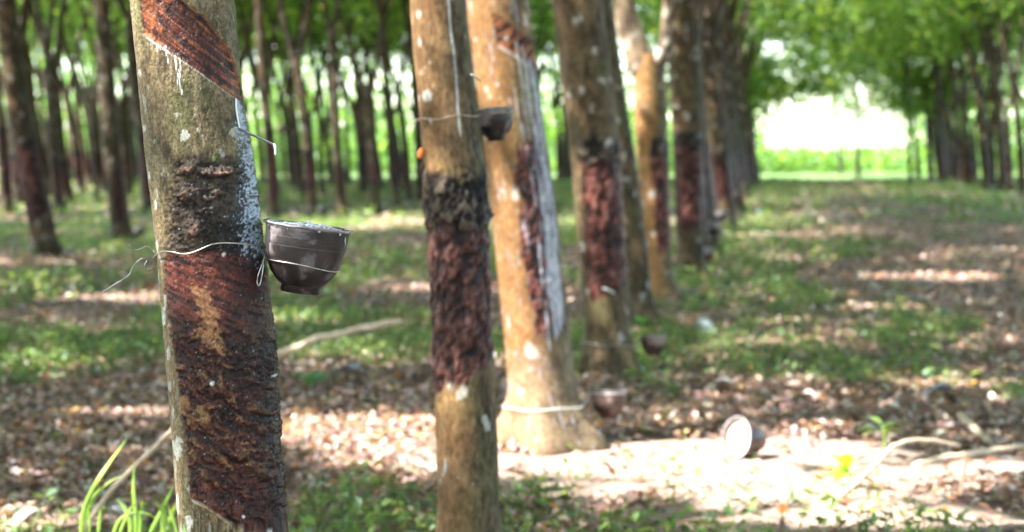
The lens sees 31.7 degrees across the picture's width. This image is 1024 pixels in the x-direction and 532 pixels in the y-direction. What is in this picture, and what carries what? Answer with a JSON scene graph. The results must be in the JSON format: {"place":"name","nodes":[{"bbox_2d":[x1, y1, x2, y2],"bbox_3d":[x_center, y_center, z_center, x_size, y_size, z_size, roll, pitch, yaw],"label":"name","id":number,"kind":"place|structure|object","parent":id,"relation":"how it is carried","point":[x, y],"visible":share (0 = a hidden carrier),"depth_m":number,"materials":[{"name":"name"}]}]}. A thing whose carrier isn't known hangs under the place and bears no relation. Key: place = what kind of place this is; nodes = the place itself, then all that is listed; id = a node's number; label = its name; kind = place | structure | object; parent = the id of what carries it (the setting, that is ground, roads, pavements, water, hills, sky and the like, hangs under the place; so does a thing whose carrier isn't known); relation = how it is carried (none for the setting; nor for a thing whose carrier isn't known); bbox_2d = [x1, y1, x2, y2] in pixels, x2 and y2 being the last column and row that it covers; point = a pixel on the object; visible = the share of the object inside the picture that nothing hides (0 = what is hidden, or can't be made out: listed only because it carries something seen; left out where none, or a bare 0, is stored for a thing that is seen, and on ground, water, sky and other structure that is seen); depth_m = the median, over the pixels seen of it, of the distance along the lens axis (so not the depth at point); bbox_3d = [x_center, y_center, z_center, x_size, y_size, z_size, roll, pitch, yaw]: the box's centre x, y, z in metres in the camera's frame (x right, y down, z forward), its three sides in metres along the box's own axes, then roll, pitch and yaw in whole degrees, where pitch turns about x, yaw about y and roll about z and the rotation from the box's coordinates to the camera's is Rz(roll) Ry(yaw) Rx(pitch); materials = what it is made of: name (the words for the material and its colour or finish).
{"place":"outdoors","nodes":[
{"label":"outdoors","id":0,"kind":"place"},
{"bbox_2d":[0,156,1023,531],"bbox_3d":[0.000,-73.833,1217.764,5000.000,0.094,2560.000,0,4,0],"label":"ground","id":1,"kind":"structure","parent":0,"point":[712,470],"depth_m":8.08,"materials":[{"name":"soil"}]},
{"bbox_2d":[0,77,15,213],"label":"rubber tree","id":2,"kind":"object","parent":1,"relation":"on","point":[6,199],"visible":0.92,"depth_m":40.12,"materials":[{"name":"brown plant"}]},
{"bbox_2d":[10,0,25,208],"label":"rubber tree","id":3,"kind":"object","parent":1,"relation":"on","point":[17,192],"visible":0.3,"depth_m":45.09,"materials":[{"name":"brown plant"}]},
{"bbox_2d":[0,0,63,256],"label":"rubber tree","id":4,"kind":"object","parent":1,"relation":"on","point":[44,239],"visible":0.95,"depth_m":23.30,"materials":[{"name":"brown plant"}]},
{"bbox_2d":[0,7,94,163],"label":"rubber tree","id":5,"kind":"object","parent":1,"relation":"on","point":[38,77],"visible":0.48,"depth_m":80.22,"materials":[{"name":"brown plant"}]},
{"bbox_2d":[34,0,66,212],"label":"rubber tree","id":6,"kind":"object","parent":1,"relation":"on","point":[55,167],"visible":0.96,"depth_m":40.06,"materials":[{"name":"brown plant"}]},
{"bbox_2d":[30,0,77,203],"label":"rubber tree","id":7,"kind":"object","parent":1,"relation":"on","point":[67,182],"visible":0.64,"depth_m":48.22,"materials":[{"name":"brown plant"}]},
{"bbox_2d":[17,0,125,193],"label":"rubber tree","id":8,"kind":"object","parent":1,"relation":"on","point":[78,173],"visible":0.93,"depth_m":60.55,"materials":[{"name":"brown plant"}]},
{"bbox_2d":[19,5,123,186],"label":"rubber tree","id":9,"kind":"object","parent":1,"relation":"on","point":[88,178],"visible":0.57,"depth_m":72.82,"materials":[{"name":"brown plant"}]},
{"bbox_2d":[17,0,129,191],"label":"rubber tree","id":10,"kind":"object","parent":1,"relation":"on","point":[102,184],"visible":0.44,"depth_m":63.44,"materials":[{"name":"brown plant"}]},
{"bbox_2d":[18,0,129,195],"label":"rubber tree","id":11,"kind":"object","parent":1,"relation":"on","point":[35,115],"visible":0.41,"depth_m":57.56,"materials":[{"name":"brown plant"}]},
{"bbox_2d":[34,0,113,198],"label":"rubber tree","id":12,"kind":"object","parent":1,"relation":"on","point":[94,151],"visible":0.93,"depth_m":52.25,"materials":[{"name":"brown plant"}]},
{"bbox_2d":[21,0,134,198],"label":"rubber tree","id":13,"kind":"object","parent":1,"relation":"on","point":[124,146],"visible":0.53,"depth_m":53.68,"materials":[{"name":"brown plant"}]},
{"bbox_2d":[42,0,133,188],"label":"rubber tree","id":14,"kind":"object","parent":1,"relation":"on","point":[117,56],"visible":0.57,"depth_m":65.98,"materials":[{"name":"brown plant"}]},
{"bbox_2d":[74,0,136,184],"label":"rubber tree","id":15,"kind":"object","parent":1,"relation":"on","point":[133,163],"visible":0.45,"depth_m":78.50,"materials":[{"name":"brown plant"}]},
{"bbox_2d":[93,0,136,240],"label":"rubber tree","id":16,"kind":"object","parent":1,"relation":"on","point":[118,209],"visible":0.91,"depth_m":27.63,"materials":[{"name":"brown plant"}]},
{"bbox_2d":[74,440,177,531],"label":"grass tuft","id":17,"kind":"object","parent":1,"relation":"on","point":[89,502],"visible":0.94,"depth_m":5.25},
{"bbox_2d":[85,428,171,531],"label":"stick","id":18,"kind":"object","parent":1,"relation":"on","point":[128,472],"visible":0.83,"depth_m":5.70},
{"bbox_2d":[116,0,150,210],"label":"rubber tree","id":19,"kind":"object","parent":1,"relation":"on","point":[133,87],"visible":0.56,"depth_m":42.77,"materials":[{"name":"brown plant"}]},
{"bbox_2d":[130,0,289,531],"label":"rubber tree","id":20,"kind":"object","parent":1,"relation":"on","point":[221,358],"visible":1,"depth_m":3.08,"materials":[{"name":"brown plant"}]},
{"bbox_2d":[102,242,339,291],"bbox_3d":[-0.498,-0.003,3.156,0.398,0.086,0.205,0,4,0],"label":"wire","id":21,"kind":"object","parent":20,"relation":"attached to","point":[155,259],"visible":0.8,"depth_m":3.09,"materials":[{"name":"metal"}]},
{"bbox_2d":[263,218,352,294],"bbox_3d":[-0.360,-0.016,3.132,0.157,0.125,0.162,8,2,0],"label":"latex cup","id":22,"kind":"object","parent":20,"relation":"attached to","point":[320,246],"visible":1,"depth_m":3.08,"materials":[{"name":"plastic"}]},
{"bbox_2d":[240,0,260,199],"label":"rubber tree","id":23,"kind":"object","parent":1,"relation":"on","point":[246,42],"visible":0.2,"depth_m":51.18,"materials":[{"name":"brown plant"}]},
{"bbox_2d":[235,0,283,195],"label":"rubber tree","id":24,"kind":"object","parent":1,"relation":"on","point":[270,47],"visible":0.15,"depth_m":53.83,"materials":[{"name":"brown plant"}]},
{"bbox_2d":[255,0,281,218],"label":"rubber tree","id":25,"kind":"object","parent":1,"relation":"on","point":[273,208],"visible":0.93,"depth_m":36.77,"materials":[{"name":"brown plant"}]},
{"bbox_2d":[239,29,299,182],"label":"rubber tree","id":26,"kind":"object","parent":1,"relation":"on","point":[281,151],"visible":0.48,"depth_m":85.11,"materials":[{"name":"brown plant"}]},
{"bbox_2d":[234,0,305,196],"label":"rubber tree","id":27,"kind":"object","parent":1,"relation":"on","point":[298,164],"visible":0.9,"depth_m":56.31,"materials":[{"name":"brown plant"}]},
{"bbox_2d":[237,0,318,188],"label":"rubber tree","id":28,"kind":"object","parent":1,"relation":"on","point":[289,154],"visible":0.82,"depth_m":70.83,"materials":[{"name":"brown plant"}]},
{"bbox_2d":[239,0,324,182],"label":"rubber tree","id":29,"kind":"object","parent":1,"relation":"on","point":[261,166],"visible":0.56,"depth_m":82.25,"materials":[{"name":"brown plant"}]},
{"bbox_2d":[277,0,318,215],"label":"rubber tree","id":30,"kind":"object","parent":1,"relation":"on","point":[309,167],"visible":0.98,"depth_m":38.71,"materials":[{"name":"brown plant"}]},
{"bbox_2d":[235,0,370,193],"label":"rubber tree","id":31,"kind":"object","parent":1,"relation":"on","point":[321,172],"visible":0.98,"depth_m":59.25,"materials":[{"name":"brown plant"}]},
{"bbox_2d":[236,1,399,185],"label":"rubber tree","id":32,"kind":"object","parent":1,"relation":"on","point":[311,113],"visible":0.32,"depth_m":73.80,"materials":[{"name":"brown plant"}]},
{"bbox_2d":[239,0,403,184],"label":"rubber tree","id":33,"kind":"object","parent":1,"relation":"on","point":[329,161],"visible":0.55,"depth_m":76.88,"materials":[{"name":"brown plant"}]},
{"bbox_2d":[252,1,408,182],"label":"rubber tree","id":34,"kind":"object","parent":1,"relation":"on","point":[347,148],"visible":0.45,"depth_m":81.82,"materials":[{"name":"brown plant"}]},
{"bbox_2d":[252,0,409,191],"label":"rubber tree","id":35,"kind":"object","parent":1,"relation":"on","point":[351,103],"visible":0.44,"depth_m":64.83,"materials":[{"name":"brown plant"}]},
{"bbox_2d":[321,0,349,215],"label":"rubber tree","id":36,"kind":"object","parent":1,"relation":"on","point":[339,182],"visible":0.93,"depth_m":39.38,"materials":[{"name":"brown plant"}]},
{"bbox_2d":[263,0,409,193],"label":"rubber tree","id":37,"kind":"object","parent":1,"relation":"on","point":[359,20],"visible":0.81,"depth_m":61.71,"materials":[{"name":"brown plant"}]},
{"bbox_2d":[277,318,401,357],"bbox_3d":[-1.132,0.471,10.636,1.264,0.401,0.093,3,5,39],"label":"stick","id":38,"kind":"object","parent":1,"relation":"on","point":[305,343],"visible":0.73,"depth_m":10.55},
{"bbox_2d":[275,2,405,187],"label":"rubber tree","id":39,"kind":"object","parent":1,"relation":"on","point":[399,161],"visible":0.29,"depth_m":70.28,"materials":[{"name":"brown plant"}]},
{"bbox_2d":[291,0,400,189],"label":"rubber tree","id":40,"kind":"object","parent":1,"relation":"on","point":[368,80],"visible":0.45,"depth_m":67.44,"materials":[{"name":"brown plant"}]},
{"bbox_2d":[339,0,389,213],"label":"rubber tree","id":41,"kind":"object","parent":1,"relation":"on","point":[372,164],"visible":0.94,"depth_m":40.86,"materials":[{"name":"brown plant"}]},
{"bbox_2d":[378,0,403,208],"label":"rubber tree","id":42,"kind":"object","parent":1,"relation":"on","point":[394,178],"visible":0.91,"depth_m":44.03,"materials":[{"name":"brown plant"}]},
{"bbox_2d":[376,0,414,200],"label":"rubber tree","id":43,"kind":"object","parent":1,"relation":"on","point":[407,181],"visible":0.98,"depth_m":50.83,"materials":[{"name":"brown plant"}]},
{"bbox_2d":[402,0,422,200],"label":"rubber tree","id":44,"kind":"object","parent":1,"relation":"on","point":[418,161],"visible":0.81,"depth_m":51.08,"materials":[{"name":"brown plant"}]},
{"bbox_2d":[410,0,502,531],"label":"rubber tree","id":45,"kind":"object","parent":1,"relation":"on","point":[457,210],"visible":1,"depth_m":5.34,"materials":[{"name":"brown plant"}]},
{"bbox_2d":[477,106,514,140],"bbox_3d":[-0.051,-0.433,5.482,0.130,0.104,0.134,-10,8,-34],"label":"latex cup","id":46,"kind":"object","parent":45,"relation":"attached to","point":[495,126],"visible":0.91,"depth_m":5.44,"materials":[{"name":"plastic"}]},
{"bbox_2d":[0,178,1023,531],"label":"leaf litter","id":47,"kind":"object","parent":1,"relation":"on","point":[1000,414],"visible":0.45,"depth_m":9.93,"materials":[{"name":"brown plant"}]},
{"bbox_2d":[0,175,1023,531],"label":"ground cover","id":48,"kind":"object","parent":1,"relation":"on","point":[352,315],"visible":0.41,"depth_m":13.09,"materials":[{"name":"green plant"}]},
{"bbox_2d":[0,7,1023,173],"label":"distant scrub","id":49,"kind":"object","parent":1,"relation":"on","point":[790,160],"visible":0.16,"depth_m":134.46,"materials":[{"name":"green plant"}]},
{"bbox_2d":[466,0,609,456],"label":"rubber tree","id":50,"kind":"object","parent":1,"relation":"on","point":[540,364],"visible":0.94,"depth_m":8.13,"materials":[{"name":"brown plant"}]},
{"bbox_2d":[502,392,626,410],"bbox_3d":[0.244,0.614,8.304,0.581,0.065,0.391,0,4,0],"label":"wire","id":51,"kind":"object","parent":50,"relation":"attached to","point":[567,408],"visible":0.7,"depth_m":8.20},
{"bbox_2d":[589,388,627,418],"bbox_3d":[0.449,0.637,8.354,0.184,0.136,0.179,0,-1,33],"label":"latex cup","id":52,"kind":"object","parent":51,"relation":"hanging from","point":[608,406],"visible":1,"depth_m":8.30,"materials":[{"name":"ceramic"}]},
{"bbox_2d":[536,2,651,179],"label":"rubber tree","id":53,"kind":"object","parent":1,"relation":"on","point":[567,168],"visible":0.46,"depth_m":91.49,"materials":[{"name":"brown plant"}]},
{"bbox_2d":[535,4,652,180],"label":"rubber tree","id":54,"kind":"object","parent":1,"relation":"on","point":[562,170],"visible":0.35,"depth_m":88.84,"materials":[{"name":"brown plant"}]},
{"bbox_2d":[532,2,656,181],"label":"rubber tree","id":55,"kind":"object","parent":1,"relation":"on","point":[551,52],"visible":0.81,"depth_m":86.19,"materials":[{"name":"brown plant"}]},
{"bbox_2d":[552,0,642,378],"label":"rubber tree","id":56,"kind":"object","parent":1,"relation":"on","point":[594,141],"visible":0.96,"depth_m":10.54,"materials":[{"name":"brown plant"}]},
{"bbox_2d":[603,0,662,330],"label":"rubber tree","id":57,"kind":"object","parent":1,"relation":"on","point":[641,304],"visible":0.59,"depth_m":13.81,"materials":[{"name":"brown plant"}]},
{"bbox_2d":[613,0,680,301],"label":"rubber tree","id":58,"kind":"object","parent":1,"relation":"on","point":[646,66],"visible":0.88,"depth_m":16.24,"materials":[{"name":"brown plant"}]},
{"bbox_2d":[669,0,709,276],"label":"rubber tree","id":59,"kind":"object","parent":1,"relation":"on","point":[685,71],"visible":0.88,"depth_m":19.62,"materials":[{"name":"brown plant"}]},
{"bbox_2d":[702,103,722,249],"bbox_3d":[2.423,-6.879,24.897,10.856,13.509,8.598,2,4,24],"label":"rubber tree","id":60,"kind":"object","parent":1,"relation":"on","point":[710,205],"visible":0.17,"depth_m":24.81,"materials":[{"name":"brown plant"}]},
{"bbox_2d":[701,0,738,226],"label":"rubber tree","id":61,"kind":"object","parent":1,"relation":"on","point":[722,177],"visible":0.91,"depth_m":32.60,"materials":[{"name":"brown plant"}]},
{"bbox_2d":[700,0,742,218],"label":"rubber tree","id":62,"kind":"object","parent":1,"relation":"on","point":[718,54],"visible":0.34,"depth_m":37.70,"materials":[{"name":"brown plant"}]},
{"bbox_2d":[642,0,805,191],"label":"rubber tree","id":63,"kind":"object","parent":1,"relation":"on","point":[737,93],"visible":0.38,"depth_m":61.83,"materials":[{"name":"brown plant"}]},
{"bbox_2d":[723,0,744,201],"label":"rubber tree","id":64,"kind":"object","parent":1,"relation":"on","point":[730,92],"visible":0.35,"depth_m":48.71,"materials":[{"name":"brown plant"}]},
{"bbox_2d":[635,0,833,25],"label":"rubber tree","id":65,"kind":"object","parent":1,"relation":"on","point":[778,6],"visible":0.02,"depth_m":57.09,"materials":[{"name":"green plant"}]},
{"bbox_2d":[722,416,766,459],"bbox_3d":[1.029,0.758,7.882,0.144,0.195,0.189,10,-3,-34],"label":"latex cup","id":66,"kind":"object","parent":1,"relation":"on","point":[741,436],"visible":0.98,"depth_m":7.84,"materials":[{"name":"ceramic"}]},
{"bbox_2d":[639,0,854,170],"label":"rubber tree","id":67,"kind":"object","parent":1,"relation":"on","point":[822,27],"visible":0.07,"depth_m":64.44,"materials":[{"name":"green plant"}]},
{"bbox_2d":[652,0,848,186],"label":"rubber tree","id":68,"kind":"object","parent":1,"relation":"on","point":[742,81],"visible":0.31,"depth_m":71.71,"materials":[{"name":"green plant"}]},
{"bbox_2d":[646,0,870,121],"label":"rubber tree","id":69,"kind":"object","parent":1,"relation":"on","point":[801,103],"visible":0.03,"depth_m":88.38,"materials":[{"name":"green plant"}]},
{"bbox_2d":[623,0,902,120],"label":"rubber tree","id":70,"kind":"object","parent":1,"relation":"on","point":[797,91],"visible":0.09,"depth_m":83.31,"materials":[{"name":"green plant"}]},
{"bbox_2d":[644,0,881,188],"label":"rubber tree","id":71,"kind":"object","parent":1,"relation":"on","point":[812,13],"visible":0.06,"depth_m":67.93,"materials":[{"name":"green plant"}]},
{"bbox_2d":[647,0,884,118],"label":"rubber tree","id":72,"kind":"object","parent":1,"relation":"on","point":[834,93],"visible":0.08,"depth_m":90.04,"materials":[{"name":"green plant"}]},
{"bbox_2d":[637,0,899,182],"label":"rubber tree","id":73,"kind":"object","parent":1,"relation":"on","point":[813,77],"visible":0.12,"depth_m":80.93,"materials":[{"name":"green plant"}]},
{"bbox_2d":[638,1,905,181],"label":"rubber tree","id":74,"kind":"object","parent":1,"relation":"on","point":[777,105],"visible":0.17,"depth_m":85.89,"materials":[{"name":"green plant"}]},
{"bbox_2d":[626,0,927,117],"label":"rubber tree","id":75,"kind":"object","parent":1,"relation":"on","point":[815,64],"visible":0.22,"depth_m":78.25,"materials":[{"name":"green plant"}]},
{"bbox_2d":[733,2,857,185],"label":"rubber tree","id":76,"kind":"object","parent":1,"relation":"on","point":[752,150],"visible":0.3,"depth_m":74.11,"materials":[{"name":"brown plant"}]},
{"bbox_2d":[790,21,891,174],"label":"rubber tree","id":77,"kind":"object","parent":1,"relation":"on","point":[838,146],"visible":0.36,"depth_m":116.70,"materials":[{"name":"green plant"}]},
{"bbox_2d":[824,453,875,482],"bbox_3d":[1.310,0.812,7.157,0.201,0.166,0.243,-3,4,-37],"label":"seedling","id":78,"kind":"object","parent":1,"relation":"on","point":[846,461],"visible":0.82,"depth_m":7.13,"materials":[{"name":"yellow plant"}]},
{"bbox_2d":[807,2,913,177],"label":"rubber tree","id":79,"kind":"object","parent":1,"relation":"on","point":[857,114],"visible":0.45,"depth_m":94.44,"materials":[{"name":"green plant"}]},
{"bbox_2d":[847,0,923,182],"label":"rubber tree","id":80,"kind":"object","parent":1,"relation":"on","point":[910,178],"visible":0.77,"depth_m":83.62,"materials":[{"name":"green plant"}]},
{"bbox_2d":[824,438,960,505],"bbox_3d":[1.463,0.808,7.027,0.827,0.241,0.060,-3,4,-38],"label":"stick","id":81,"kind":"object","parent":1,"relation":"on","point":[855,483],"visible":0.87,"depth_m":6.98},
{"bbox_2d":[869,0,961,181],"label":"rubber tree","id":82,"kind":"object","parent":1,"relation":"on","point":[941,170],"visible":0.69,"depth_m":85.34,"materials":[{"name":"brown plant"}]},
{"bbox_2d":[838,11,1015,178],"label":"rubber tree","id":83,"kind":"object","parent":1,"relation":"on","point":[916,153],"visible":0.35,"depth_m":98.64,"materials":[{"name":"green plant"}]},
{"bbox_2d":[840,0,1018,182],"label":"rubber tree","id":84,"kind":"object","parent":1,"relation":"on","point":[955,163],"visible":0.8,"depth_m":82.40,"materials":[{"name":"green plant"}]},
{"bbox_2d":[837,7,1023,179],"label":"rubber tree","id":85,"kind":"object","parent":1,"relation":"on","point":[916,80],"visible":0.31,"depth_m":89.80,"materials":[{"name":"green plant"}]},
{"bbox_2d":[837,0,1023,177],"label":"rubber tree","id":86,"kind":"object","parent":1,"relation":"on","point":[934,138],"visible":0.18,"depth_m":97.07,"materials":[{"name":"green plant"}]},
{"bbox_2d":[843,0,1018,181],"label":"rubber tree","id":87,"kind":"object","parent":1,"relation":"on","point":[957,128],"visible":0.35,"depth_m":83.72,"materials":[{"name":"green plant"}]},
{"bbox_2d":[840,1,1023,180],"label":"rubber tree","id":88,"kind":"object","parent":1,"relation":"on","point":[928,142],"visible":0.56,"depth_m":91.10,"materials":[{"name":"green plant"}]},
{"bbox_2d":[841,4,1023,176],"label":"rubber tree","id":89,"kind":"object","parent":1,"relation":"on","point":[931,94],"visible":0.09,"depth_m":92.34,"materials":[{"name":"green plant"}]},
{"bbox_2d":[844,0,1023,184],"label":"rubber tree","id":90,"kind":"object","parent":1,"relation":"on","point":[969,161],"visible":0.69,"depth_m":76.34,"materials":[{"name":"green plant"}]},
{"bbox_2d":[848,0,1022,184],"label":"rubber tree","id":91,"kind":"object","parent":1,"relation":"on","point":[943,59],"visible":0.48,"depth_m":79.45,"materials":[{"name":"green plant"}]},
{"bbox_2d":[848,8,1023,120],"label":"rubber tree","id":92,"kind":"object","parent":1,"relation":"on","point":[920,88],"visible":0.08,"depth_m":93.76,"materials":[{"name":"green plant"}]},
{"bbox_2d":[887,0,1020,184],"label":"rubber tree","id":93,"kind":"object","parent":1,"relation":"on","point":[928,32],"visible":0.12,"depth_m":71.77,"materials":[{"name":"green plant"}]},
{"bbox_2d":[903,0,1012,189],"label":"rubber tree","id":94,"kind":"object","parent":1,"relation":"on","point":[983,148],"visible":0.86,"depth_m":66.76,"materials":[{"name":"green plant"}]},
{"bbox_2d":[903,0,1017,187],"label":"rubber tree","id":95,"kind":"object","parent":1,"relation":"on","point":[985,111],"visible":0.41,"depth_m":68.11,"materials":[{"name":"brown plant"}]},
{"bbox_2d":[898,4,1023,184],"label":"rubber tree","id":96,"kind":"object","parent":1,"relation":"on","point":[962,71],"visible":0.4,"depth_m":77.41,"materials":[{"name":"green plant"}]},
{"bbox_2d":[902,0,1021,162],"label":"rubber tree","id":97,"kind":"object","parent":1,"relation":"on","point":[969,39],"visible":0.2,"depth_m":68.00,"materials":[{"name":"green plant"}]},
{"bbox_2d":[911,0,1022,187],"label":"rubber tree","id":98,"kind":"object","parent":1,"relation":"on","point":[993,156],"visible":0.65,"depth_m":69.91,"materials":[{"name":"green plant"}]},
{"bbox_2d":[910,443,1023,466],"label":"stick","id":99,"kind":"object","parent":1,"relation":"on","point":[953,456],"visible":0.93,"depth_m":7.89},
{"bbox_2d":[923,0,1020,191],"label":"rubber tree","id":100,"kind":"object","parent":1,"relation":"on","point":[1001,167],"visible":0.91,"depth_m":63.86,"materials":[{"name":"green plant"}]},
{"bbox_2d":[925,0,1023,191],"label":"rubber tree","id":101,"kind":"object","parent":1,"relation":"on","point":[1009,159],"visible":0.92,"depth_m":62.51,"materials":[{"name":"brown plant"}]},
{"bbox_2d":[926,0,1023,196],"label":"rubber tree","id":102,"kind":"object","parent":1,"relation":"on","point":[1018,129],"visible":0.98,"depth_m":56.35,"materials":[{"name":"brown plant"}]},
{"bbox_2d":[0,4,1023,154],"label":"sky","id":103,"kind":"structure","parent":0,"point":[816,130],"materials":[{"name":"white"}]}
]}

